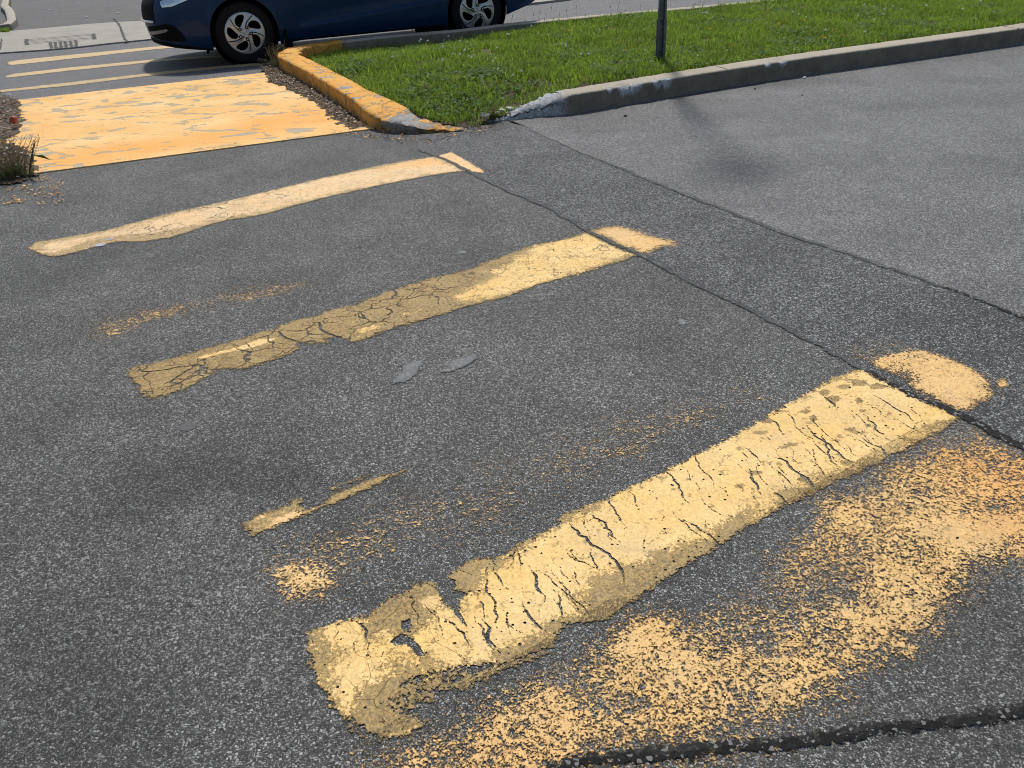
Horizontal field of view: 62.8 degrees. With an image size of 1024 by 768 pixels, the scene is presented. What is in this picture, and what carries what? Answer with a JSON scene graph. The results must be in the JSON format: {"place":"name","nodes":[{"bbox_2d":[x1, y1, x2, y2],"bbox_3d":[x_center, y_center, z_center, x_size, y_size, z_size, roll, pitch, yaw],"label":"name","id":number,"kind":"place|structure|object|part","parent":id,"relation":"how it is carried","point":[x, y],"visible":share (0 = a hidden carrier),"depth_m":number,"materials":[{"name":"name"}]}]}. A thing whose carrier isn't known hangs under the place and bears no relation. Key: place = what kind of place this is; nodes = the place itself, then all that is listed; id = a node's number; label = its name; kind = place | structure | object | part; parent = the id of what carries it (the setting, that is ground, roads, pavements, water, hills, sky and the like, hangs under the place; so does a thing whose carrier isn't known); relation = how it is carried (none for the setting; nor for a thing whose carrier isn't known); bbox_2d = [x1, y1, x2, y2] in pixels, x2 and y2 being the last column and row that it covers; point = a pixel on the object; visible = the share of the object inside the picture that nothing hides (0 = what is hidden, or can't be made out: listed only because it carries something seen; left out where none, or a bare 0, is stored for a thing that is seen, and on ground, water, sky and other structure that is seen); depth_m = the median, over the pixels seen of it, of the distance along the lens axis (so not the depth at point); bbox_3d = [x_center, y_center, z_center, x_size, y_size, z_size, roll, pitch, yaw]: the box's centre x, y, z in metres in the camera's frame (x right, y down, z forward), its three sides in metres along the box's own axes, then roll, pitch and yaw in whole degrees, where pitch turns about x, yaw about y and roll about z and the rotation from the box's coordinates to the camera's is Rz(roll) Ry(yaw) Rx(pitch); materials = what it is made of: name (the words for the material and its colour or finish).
{"place":"outdoors","nodes":[
{"label":"outdoors","id":0,"kind":"place"},
{"bbox_2d":[0,0,141,30],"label":"driveway","id":1,"kind":"structure","parent":0,"point":[33,14],"depth_m":16.99,"materials":[{"name":"concrete"}]},
{"bbox_2d":[0,1,10,31],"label":"verge grass","id":2,"kind":"structure","parent":1,"relation":"on","point":[6,29],"depth_m":14.08,"materials":[{"name":"green plant"}]},
{"bbox_2d":[0,21,151,53],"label":"pavement","id":3,"kind":"structure","parent":0,"point":[108,33],"depth_m":12.79,"materials":[{"name":"concrete"}]},
{"bbox_2d":[24,34,95,47],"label":"pavement grooves","id":4,"kind":"object","parent":3,"relation":"on","point":[60,43],"visible":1,"depth_m":12.13,"materials":[{"name":"grey concrete"}]},
{"bbox_2d":[0,18,127,48],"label":"pavement joint","id":5,"kind":"object","parent":3,"relation":"on","point":[122,33],"visible":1,"depth_m":12.80,"materials":[{"name":"grey concrete"}]},
{"bbox_2d":[0,0,752,99],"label":"road","id":6,"kind":"structure","parent":0,"point":[582,8],"depth_m":10.15,"materials":[{"name":"grey asphalt"}]},
{"bbox_2d":[0,0,17,31],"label":"verge kerb","id":7,"kind":"structure","parent":6,"relation":"on","point":[11,22],"depth_m":15.70,"materials":[{"name":"concrete"}]},
{"bbox_2d":[7,46,173,64],"bbox_3d":[-4.956,-4.332,10.905,3.038,0.021,0.648,-11,32,-13],"label":"crosswalk stripe","id":8,"kind":"object","parent":6,"relation":"on","point":[36,60],"visible":0.73,"depth_m":10.78,"materials":[{"name":"beige paint"}]},
{"bbox_2d":[0,62,264,91],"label":"crosswalk stripe","id":9,"kind":"object","parent":6,"relation":"on","point":[130,76],"visible":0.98,"depth_m":8.95,"materials":[{"name":"paint"}]},
{"bbox_2d":[4,52,275,77],"bbox_3d":[-4.295,-3.768,9.830,3.096,0.027,0.629,-8,31,-8],"label":"crosswalk stripe","id":10,"kind":"object","parent":6,"relation":"on","point":[92,66],"visible":0.81,"depth_m":9.83,"materials":[{"name":"beige paint"}]},
{"bbox_2d":[276,40,342,68],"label":"corner kerb","id":11,"kind":"structure","parent":6,"relation":"on","point":[313,49],"depth_m":9.13,"materials":[{"name":"paint"}]},
{"bbox_2d":[141,0,534,64],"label":"sedan","id":12,"kind":"object","parent":6,"relation":"on","point":[236,31],"visible":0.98,"depth_m":9.30,"materials":[{"name":"blue paint"}]},
{"bbox_3d":[-1.920,-4.306,9.308,1.032,0.660,0.048,-13,32,-16],"label":"door","id":13,"kind":"part","parent":12,"relation":"part of","materials":[{"name":"blue paint"}]},
{"bbox_3d":[-1.034,-4.523,9.554,0.840,0.699,0.054,-13,32,-16],"label":"door","id":14,"kind":"part","parent":12,"relation":"part of","materials":[{"name":"blue paint"}]},
{"bbox_2d":[0,72,1023,767],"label":"road","id":15,"kind":"structure","parent":0,"point":[140,622],"depth_m":2.66,"materials":[{"name":"grey asphalt"}]},
{"bbox_2d":[3,175,63,204],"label":"flake crumbs","id":16,"kind":"object","parent":15,"relation":"on","point":[36,190],"visible":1,"depth_m":5.45,"materials":[{"name":"orange paint"}]},
{"bbox_2d":[27,143,49,177],"bbox_3d":[-3.223,-1.519,5.687,0.191,0.236,0.035,-5,31,-4],"label":"tall weed","id":17,"kind":"object","parent":15,"relation":"on","point":[31,159],"visible":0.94,"depth_m":5.68,"materials":[{"name":"green plant"}]},
{"bbox_2d":[178,422,196,430],"bbox_3d":[-1.145,0.150,2.960,0.060,0.001,0.056,5,32,13],"label":"gum spot","id":18,"kind":"object","parent":15,"relation":"on","point":[188,426],"visible":1,"depth_m":2.96,"materials":[{"name":"grey"}]},
{"bbox_2d":[85,279,320,345],"bbox_3d":[-1.413,-0.368,3.841,1.056,0.001,0.372,-21,35,-27],"label":"paint speckle","id":19,"kind":"object","parent":15,"relation":"on","point":[156,312],"visible":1,"depth_m":3.79,"materials":[{"name":"yellow paint"}]},
{"bbox_2d":[3,73,431,175],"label":"median slab","id":20,"kind":"structure","parent":15,"relation":"on","point":[91,129],"depth_m":6.95,"materials":[{"name":"yellow paint"}]},
{"bbox_2d":[0,91,40,183],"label":"leaf litter","id":21,"kind":"object","parent":20,"relation":"on","point":[4,119],"visible":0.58,"depth_m":6.99,"materials":[{"name":"brown plant"}]},
{"bbox_2d":[9,115,17,123],"bbox_3d":[-4.127,-2.190,6.936,0.064,0.073,0.063,-3,31,0],"label":"fallen fruit","id":22,"kind":"object","parent":21,"relation":"on","point":[13,119],"visible":1,"depth_m":6.92,"materials":[{"name":"red food"}]},
{"bbox_2d":[0,94,38,176],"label":"wood chips","id":23,"kind":"object","parent":21,"relation":"on","point":[8,129],"visible":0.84,"depth_m":7.12,"materials":[{"name":"brown wood"}]},
{"bbox_2d":[0,134,39,180],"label":"weed clump","id":24,"kind":"object","parent":21,"relation":"on","point":[11,170],"visible":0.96,"depth_m":5.68,"materials":[{"name":"green plant"}]},
{"bbox_2d":[259,58,364,128],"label":"soil","id":25,"kind":"structure","parent":20,"relation":"on","point":[327,104],"depth_m":7.44,"materials":[{"name":"brown soil"}]},
{"bbox_2d":[263,40,285,67],"bbox_3d":[-2.492,-3.461,8.801,0.271,0.262,0.267,-3,31,0],"label":"weed clump","id":26,"kind":"object","parent":25,"relation":"on","point":[273,61],"visible":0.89,"depth_m":8.80,"materials":[{"name":"plant"}]},
{"bbox_2d":[257,58,360,124],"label":"pale chips","id":27,"kind":"object","parent":25,"relation":"on","point":[326,96],"visible":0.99,"depth_m":7.47,"materials":[{"name":"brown wood"}]},
{"bbox_2d":[256,56,362,128],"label":"leaf crumbs","id":28,"kind":"object","parent":25,"relation":"on","point":[284,77],"visible":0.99,"depth_m":7.72,"materials":[{"name":"brown plant"}]},
{"bbox_2d":[28,157,464,256],"bbox_3d":[-1.500,-1.093,5.052,2.613,0.001,0.540,-20,35,-26],"label":"crosswalk stripe","id":29,"kind":"object","parent":15,"relation":"on","point":[327,186],"visible":1,"depth_m":5.01,"materials":[{"name":"yellow paint"}]},
{"bbox_2d":[277,52,368,110],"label":"yellow kerb","id":30,"kind":"structure","parent":15,"relation":"on","point":[332,85],"depth_m":7.71,"materials":[{"name":"paint"}]},
{"bbox_2d":[239,468,412,536],"bbox_3d":[-0.566,0.341,2.590,0.576,0.001,0.144,-21,35,-27],"label":"paint streak","id":31,"kind":"object","parent":15,"relation":"on","point":[269,519],"visible":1,"depth_m":2.53,"materials":[{"name":"yellow paint"}]},
{"bbox_2d":[127,232,636,398],"bbox_3d":[-0.465,-0.353,3.733,2.376,0.001,0.513,-21,35,-27],"label":"crosswalk stripe","id":32,"kind":"object","parent":15,"relation":"on","point":[573,260],"visible":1,"depth_m":3.72,"materials":[{"name":"paint"}]},
{"bbox_2d":[346,91,464,133],"bbox_3d":[-0.917,-2.092,6.554,1.258,0.194,0.428,25,41,38],"label":"kerb nose","id":33,"kind":"object","parent":15,"relation":"on","point":[375,111],"visible":0.88,"depth_m":6.42,"materials":[{"name":"yellow paint"}]},
{"bbox_2d":[392,359,422,383],"bbox_3d":[-0.398,-0.050,3.224,0.110,0.001,0.226,4,32,11],"label":"cement smear","id":34,"kind":"object","parent":15,"relation":"on","point":[410,370],"visible":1,"depth_m":3.22},
{"bbox_2d":[336,123,503,143],"bbox_3d":[-0.774,-1.885,6.297,1.468,0.014,0.596,-3,31,0],"label":"grit","id":35,"kind":"object","parent":15,"relation":"on","point":[420,139],"visible":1,"depth_m":6.24,"materials":[{"name":"grey gravel"}]},
{"bbox_2d":[440,353,478,371],"bbox_3d":[-0.207,-0.081,3.259,0.205,0.001,0.100,-21,35,-27],"label":"cement smear","id":36,"kind":"object","parent":15,"relation":"on","point":[458,363],"visible":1,"depth_m":3.26},
{"bbox_2d":[261,382,783,612],"bbox_3d":[0.096,0.266,2.658,1.863,0.001,0.414,-21,35,-27],"label":"paint speckle","id":37,"kind":"object","parent":15,"relation":"on","point":[302,580],"visible":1,"depth_m":2.37,"materials":[{"name":"yellow paint"}]},
{"bbox_2d":[342,0,773,52],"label":"back kerb","id":38,"kind":"structure","parent":15,"relation":"on","point":[408,38],"depth_m":9.55,"materials":[{"name":"concrete"}]},
{"bbox_2d":[305,369,960,752],"bbox_3d":[0.492,0.376,2.441,2.254,0.001,0.479,-21,35,-27],"label":"crosswalk stripe","id":39,"kind":"object","parent":15,"relation":"on","point":[351,671],"visible":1,"depth_m":2.31,"materials":[{"name":"yellow paint"}]},
{"bbox_2d":[305,0,1023,126],"bbox_3d":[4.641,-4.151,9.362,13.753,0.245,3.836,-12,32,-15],"label":"grass","id":40,"kind":"structure","parent":15,"relation":"on","point":[512,48],"depth_m":8.24,"materials":[{"name":"green plant"}]},
{"bbox_2d":[484,104,502,118],"bbox_3d":[-0.148,-2.106,6.459,0.153,0.110,0.136,-3,31,0],"label":"weed clump","id":41,"kind":"object","parent":40,"relation":"on","point":[493,113],"visible":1,"depth_m":6.46,"materials":[{"name":"green plant"}]},
{"bbox_2d":[480,105,522,116],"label":"kerb crumbs","id":42,"kind":"object","parent":40,"relation":"on","point":[482,114],"visible":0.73,"depth_m":6.53,"materials":[{"name":"grey concrete"}]},
{"bbox_2d":[655,0,666,59],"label":"sign post","id":43,"kind":"object","parent":40,"relation":"on","point":[661,30],"visible":0.91,"depth_m":7.52,"materials":[{"name":"metal"}]},
{"bbox_2d":[330,0,1023,117],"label":"clover leaves","id":44,"kind":"object","parent":40,"relation":"on","point":[477,71],"visible":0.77,"depth_m":7.72,"materials":[{"name":"green plant"}]},
{"bbox_2d":[342,418,1023,767],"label":"paint patch","id":45,"kind":"object","parent":15,"relation":"on","point":[961,531],"visible":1,"depth_m":2.05,"materials":[{"name":"yellow paint"}]},
{"bbox_2d":[545,206,872,372],"bbox_3d":[0.751,-0.528,3.917,0.092,0.001,2.288,-19,34,-24],"label":"tar seam","id":46,"kind":"object","parent":15,"relation":"on","point":[661,264],"visible":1,"depth_m":3.68,"materials":[{"name":"black asphalt"}]},
{"bbox_2d":[416,120,1023,442],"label":"asphalt strip","id":47,"kind":"object","parent":15,"relation":"on","point":[827,297],"visible":0.96,"depth_m":3.85,"materials":[{"name":"grey asphalt"}]},
{"bbox_2d":[330,125,491,142],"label":"paint flakes","id":48,"kind":"object","parent":47,"relation":"on","point":[416,139],"visible":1,"depth_m":6.26,"materials":[{"name":"yellow paint"}]},
{"bbox_2d":[439,152,483,172],"bbox_3d":[-0.319,-1.472,5.580,0.167,0.001,0.608,-20,35,-26],"label":"crosswalk stripe","id":49,"kind":"object","parent":47,"relation":"on","point":[454,158],"visible":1,"depth_m":5.61,"materials":[{"name":"yellow paint"}]},
{"bbox_2d":[419,149,546,206],"bbox_3d":[-0.227,-1.331,5.335,0.090,0.001,1.584,-20,35,-26],"label":"tar seam","id":50,"kind":"object","parent":47,"relation":"on","point":[506,189],"visible":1,"depth_m":5.17,"materials":[{"name":"black asphalt"}]},
{"bbox_2d":[590,225,678,254],"bbox_3d":[0.630,-0.749,4.296,0.324,0.001,0.531,-21,35,-27],"label":"crosswalk stripe","id":51,"kind":"object","parent":47,"relation":"on","point":[644,242],"visible":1,"depth_m":4.28,"materials":[{"name":"yellow paint"}]},
{"bbox_2d":[837,332,1008,410],"bbox_3d":[1.503,-0.074,3.101,0.403,0.001,0.624,-21,35,-27],"label":"crosswalk stripe","id":52,"kind":"object","parent":47,"relation":"on","point":[960,385],"visible":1,"depth_m":3.02,"materials":[{"name":"yellow paint"}]},
{"bbox_2d":[944,287,1023,318],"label":"tar seam","id":53,"kind":"object","parent":47,"relation":"on","point":[1001,308],"visible":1,"depth_m":3.48,"materials":[{"name":"black asphalt"}]},
{"bbox_2d":[488,23,1023,122],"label":"grey kerb","id":54,"kind":"structure","parent":15,"relation":"on","point":[616,93],"depth_m":7.24,"materials":[{"name":"concrete"}]},
{"bbox_2d":[541,700,1023,767],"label":"road crack","id":55,"kind":"object","parent":15,"relation":"on","point":[848,729],"visible":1,"depth_m":1.80,"materials":[{"name":"black asphalt"}]},
{"bbox_2d":[866,371,1023,449],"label":"tar seam","id":56,"kind":"object","parent":15,"relation":"on","point":[991,431],"visible":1,"depth_m":2.80,"materials":[{"name":"black asphalt"}]},
{"bbox_2d":[527,0,569,5],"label":"pavement","id":57,"kind":"structure","parent":0,"point":[536,2],"depth_m":13.43,"materials":[{"name":"concrete"}]},
{"bbox_2d":[510,44,1023,315],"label":"lane surface","id":58,"kind":"object","parent":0,"point":[915,167],"visible":1,"depth_m":5.39,"materials":[{"name":"grey asphalt"}]},
{"bbox_2d":[528,127,600,159],"bbox_3d":[0.347,-1.697,5.893,0.072,0.001,1.104,-16,34,-21],"label":"tar seam","id":59,"kind":"object","parent":58,"relation":"on","point":[560,142],"visible":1,"depth_m":5.85,"materials":[{"name":"black asphalt"}]},
{"bbox_2d":[601,160,943,286],"bbox_3d":[1.206,-0.932,4.550,0.118,0.001,2.512,-20,35,-26],"label":"tar seam","id":60,"kind":"object","parent":58,"relation":"on","point":[782,232],"visible":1,"depth_m":4.29,"materials":[{"name":"black asphalt"}]}
]}

